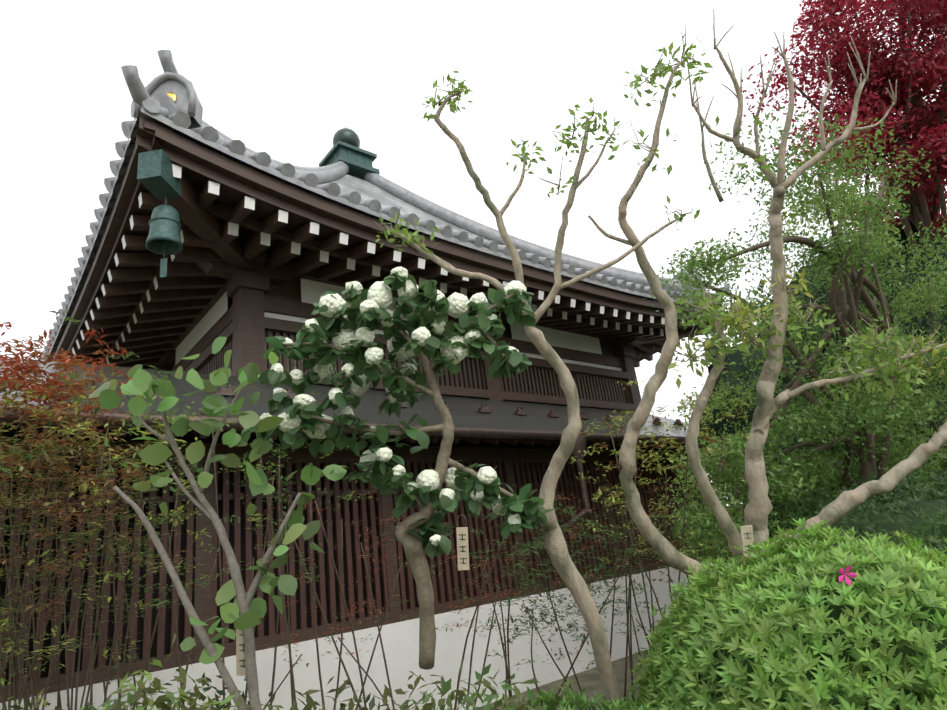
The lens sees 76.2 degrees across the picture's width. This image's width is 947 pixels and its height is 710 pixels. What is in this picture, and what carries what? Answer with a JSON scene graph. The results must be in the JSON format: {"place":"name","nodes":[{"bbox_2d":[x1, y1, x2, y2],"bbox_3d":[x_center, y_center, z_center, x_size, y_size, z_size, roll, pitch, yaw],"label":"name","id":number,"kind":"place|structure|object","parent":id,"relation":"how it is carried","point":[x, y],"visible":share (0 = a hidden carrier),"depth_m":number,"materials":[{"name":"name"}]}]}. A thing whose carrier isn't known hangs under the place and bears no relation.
{"place":"outdoors","nodes":[
{"label":"outdoors","id":0,"kind":"place"},
{"bbox_2d":[49,119,691,359],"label":"roof tiles","id":1,"kind":"object","parent":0,"point":[366,190],"visible":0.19,"depth_m":11.52,"materials":[{"name":"grey tile"}]},
{"bbox_2d":[259,266,530,669],"bbox_3d":[-0.287,0.480,2.546,1.160,1.622,0.640,-3,-19,-13],"label":"viburnum","id":2,"kind":"object","parent":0,"point":[379,295],"depth_m":2.54,"materials":[{"name":"plant"}]},
{"bbox_2d":[0,0,946,505],"label":"sky","id":3,"kind":"structure","parent":0,"point":[279,78],"materials":[{"name":"white"}]},
{"bbox_2d":[479,552,726,709],"bbox_3d":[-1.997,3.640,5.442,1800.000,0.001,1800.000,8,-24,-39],"label":"ground","id":4,"kind":"structure","parent":0,"point":[589,680],"depth_m":6.66,"materials":[{"name":"soil"}]},
{"bbox_2d":[0,391,724,709],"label":"shrub stems","id":5,"kind":"object","parent":4,"relation":"on","point":[25,695],"visible":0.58,"depth_m":3.64,"materials":[{"name":"brown plant"}]},
{"bbox_2d":[0,555,727,709],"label":"base wall","id":6,"kind":"structure","parent":4,"relation":"on","point":[400,641],"depth_m":6.08,"materials":[{"name":"paint"}]},
{"bbox_2d":[0,423,685,683],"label":"lattice","id":7,"kind":"object","parent":6,"relation":"on","point":[188,437],"depth_m":5.16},
{"bbox_2d":[0,424,707,702],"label":"wood","id":8,"kind":"object","parent":6,"relation":"on","point":[302,455],"visible":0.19,"depth_m":5.92,"materials":[{"name":"brown wood"}]},
{"bbox_2d":[0,461,720,685],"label":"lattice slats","id":9,"kind":"object","parent":8,"relation":"attached to","point":[645,497],"visible":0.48,"depth_m":5.78,"materials":[{"name":"brown wood"}]},
{"bbox_2d":[152,248,644,410],"bbox_3d":[-2.043,1.217,11.429,8.100,2.300,8.100,8,-24,-39],"label":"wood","id":10,"kind":"object","parent":8,"relation":"on","point":[243,322],"depth_m":7.67,"materials":[{"name":"brown wood"}]},
{"bbox_2d":[265,332,470,385],"bbox_3d":[-1.992,1.603,11.302,6.940,0.880,6.940,8,-24,-39],"label":"shoji","id":11,"kind":"object","parent":10,"relation":"on","point":[316,363],"depth_m":6.99,"materials":[{"name":"grey paper"}]},
{"bbox_2d":[69,173,708,368],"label":"rafters","id":12,"kind":"object","parent":10,"relation":"on","point":[183,292],"visible":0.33,"depth_m":7.09,"materials":[{"name":"brown wood"}]},
{"bbox_2d":[69,164,700,366],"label":"rafter ends","id":13,"kind":"object","parent":12,"relation":"attached to","point":[214,187],"visible":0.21,"depth_m":6.77,"materials":[{"name":"white paint"}]},
{"bbox_2d":[52,114,721,360],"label":"eave fascia","id":14,"kind":"structure","parent":12,"relation":"attached to","point":[202,166],"depth_m":6.31,"materials":[{"name":"brown wood"}]},
{"bbox_2d":[40,50,730,359],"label":"roof trim","id":15,"kind":"structure","parent":14,"relation":"on","point":[153,101],"depth_m":6.64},
{"bbox_2d":[166,92,176,101],"bbox_3d":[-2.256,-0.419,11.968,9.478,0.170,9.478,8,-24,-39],"label":"roof emblem","id":16,"kind":"object","parent":15,"relation":"attached to","point":[172,95],"visible":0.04,"depth_m":5.68,"materials":[{"name":"gold metal"}]},
{"bbox_2d":[319,140,379,179],"bbox_3d":[-2.736,-4.099,13.181,0.960,0.580,0.960,8,-24,-39],"label":"roof finial base","id":17,"kind":"object","parent":15,"relation":"on","point":[357,161],"visible":0.54,"depth_m":12.89,"materials":[{"name":"teal metal"}]},
{"bbox_2d":[333,127,359,147],"bbox_3d":[-2.820,-4.740,13.393,0.600,0.780,0.600,8,-24,-39],"label":"roof finial","id":18,"kind":"object","parent":17,"relation":"on","point":[348,136],"visible":0.46,"depth_m":13.15,"materials":[{"name":"teal metal"}]},
{"bbox_2d":[137,149,717,360],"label":"wind bells","id":19,"kind":"object","parent":12,"relation":"hanging from","point":[157,179],"visible":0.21,"depth_m":5.23,"materials":[{"name":"teal metal"}]},
{"bbox_2d":[0,371,711,591],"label":"coping","id":20,"kind":"object","parent":6,"relation":"on","point":[481,432],"visible":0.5,"depth_m":6.52,"materials":[{"name":"grey tile"}]},
{"bbox_2d":[0,358,706,436],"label":"roof","id":21,"kind":"structure","parent":20,"relation":"on","point":[463,413],"depth_m":6.60,"materials":[{"name":"grey tile"}]},
{"bbox_2d":[198,330,630,405],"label":"bars","id":22,"kind":"object","parent":21,"relation":"on","point":[536,381],"visible":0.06,"depth_m":9.13,"materials":[{"name":"brown wood"}]},
{"bbox_2d":[0,0,946,709],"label":"foliage","id":23,"kind":"object","parent":4,"relation":"on","point":[894,566],"visible":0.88,"depth_m":3.68,"materials":[{"name":"green plant"}]},
{"bbox_2d":[113,388,300,709],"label":"shrub branches","id":24,"kind":"object","parent":23,"relation":"on","point":[244,600],"visible":0.92,"depth_m":2.33,"materials":[{"name":"brown plant"}]},
{"bbox_2d":[236,629,245,675],"bbox_3d":[-0.909,1.157,2.391,0.077,0.216,0.110,8,-24,-39],"label":"tag","id":25,"kind":"object","parent":24,"relation":"hanging from","point":[240,670],"visible":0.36,"depth_m":2.39,"materials":[{"name":"brown wood"}]},
{"bbox_2d":[239,634,244,667],"bbox_3d":[-0.909,1.157,2.385,0.045,0.149,0.067,8,-24,-39],"label":"label lettering","id":26,"kind":"object","parent":25,"relation":"attached to","point":[243,660],"visible":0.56,"depth_m":2.39},
{"bbox_2d":[89,272,556,663],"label":"camellia leaves","id":27,"kind":"object","parent":23,"relation":"attached to","point":[141,382],"visible":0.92,"depth_m":2.50,"materials":[{"name":"green plant"}]},
{"bbox_2d":[456,527,468,569],"bbox_3d":[-0.044,0.798,2.488,0.066,0.172,0.086,8,-24,-39],"label":"tag","id":28,"kind":"object","parent":27,"relation":"hanging from","point":[461,531],"visible":1,"depth_m":2.48,"materials":[{"name":"brown wood"}]},
{"bbox_2d":[459,534,466,563],"bbox_3d":[-0.044,0.797,2.481,0.038,0.119,0.052,8,-24,-39],"label":"label lettering","id":29,"kind":"object","parent":28,"relation":"attached to","point":[462,539],"visible":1,"depth_m":2.48},
{"bbox_2d":[373,8,946,709],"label":"tree trunks","id":30,"kind":"object","parent":4,"relation":"on","point":[759,508],"visible":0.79,"depth_m":3.18,"materials":[{"name":"brown plant"}]},
{"bbox_2d":[740,525,755,564],"bbox_3d":[1.407,0.986,3.089,0.095,0.216,0.099,8,-24,-39],"label":"tag","id":31,"kind":"object","parent":30,"relation":"hanging from","point":[749,540],"visible":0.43,"depth_m":3.08,"materials":[{"name":"brown wood"}]},
{"bbox_2d":[674,575,946,709],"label":"azalea bush","id":32,"kind":"object","parent":4,"relation":"on","point":[835,613],"visible":0.06,"depth_m":2.19,"materials":[{"name":"green plant"}]},
{"bbox_2d":[839,548,934,585],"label":"azalea flowers","id":33,"kind":"object","parent":32,"relation":"attached to","point":[850,574],"visible":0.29,"depth_m":1.90,"materials":[{"name":"pink plant"}]},
{"bbox_2d":[698,173,946,532],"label":"tree","id":34,"kind":"object","parent":4,"relation":"on","point":[842,307],"visible":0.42,"depth_m":5.83,"materials":[{"name":"brown wood"}]},
{"bbox_2d":[699,218,946,544],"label":"tree","id":35,"kind":"object","parent":4,"relation":"on","point":[737,356],"visible":0.1,"depth_m":9.02,"materials":[{"name":"green plant"}]},
{"bbox_2d":[793,499,946,576],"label":"azalea","id":36,"kind":"object","parent":4,"relation":"on","point":[883,521],"visible":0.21,"depth_m":4.15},
{"bbox_2d":[794,0,946,262],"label":"tree","id":37,"kind":"object","parent":4,"relation":"on","point":[921,212],"visible":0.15,"depth_m":8.80,"materials":[{"name":"red plant"}]},
{"bbox_2d":[928,277,937,353],"bbox_3d":[6.244,1.168,7.984,0.263,4.285,1.198,-1,-19,-20],"label":"tree trunk","id":38,"kind":"object","parent":4,"relation":"on","point":[931,327],"visible":0.12,"depth_m":8.05,"materials":[{"name":"brown wood"}]}
]}

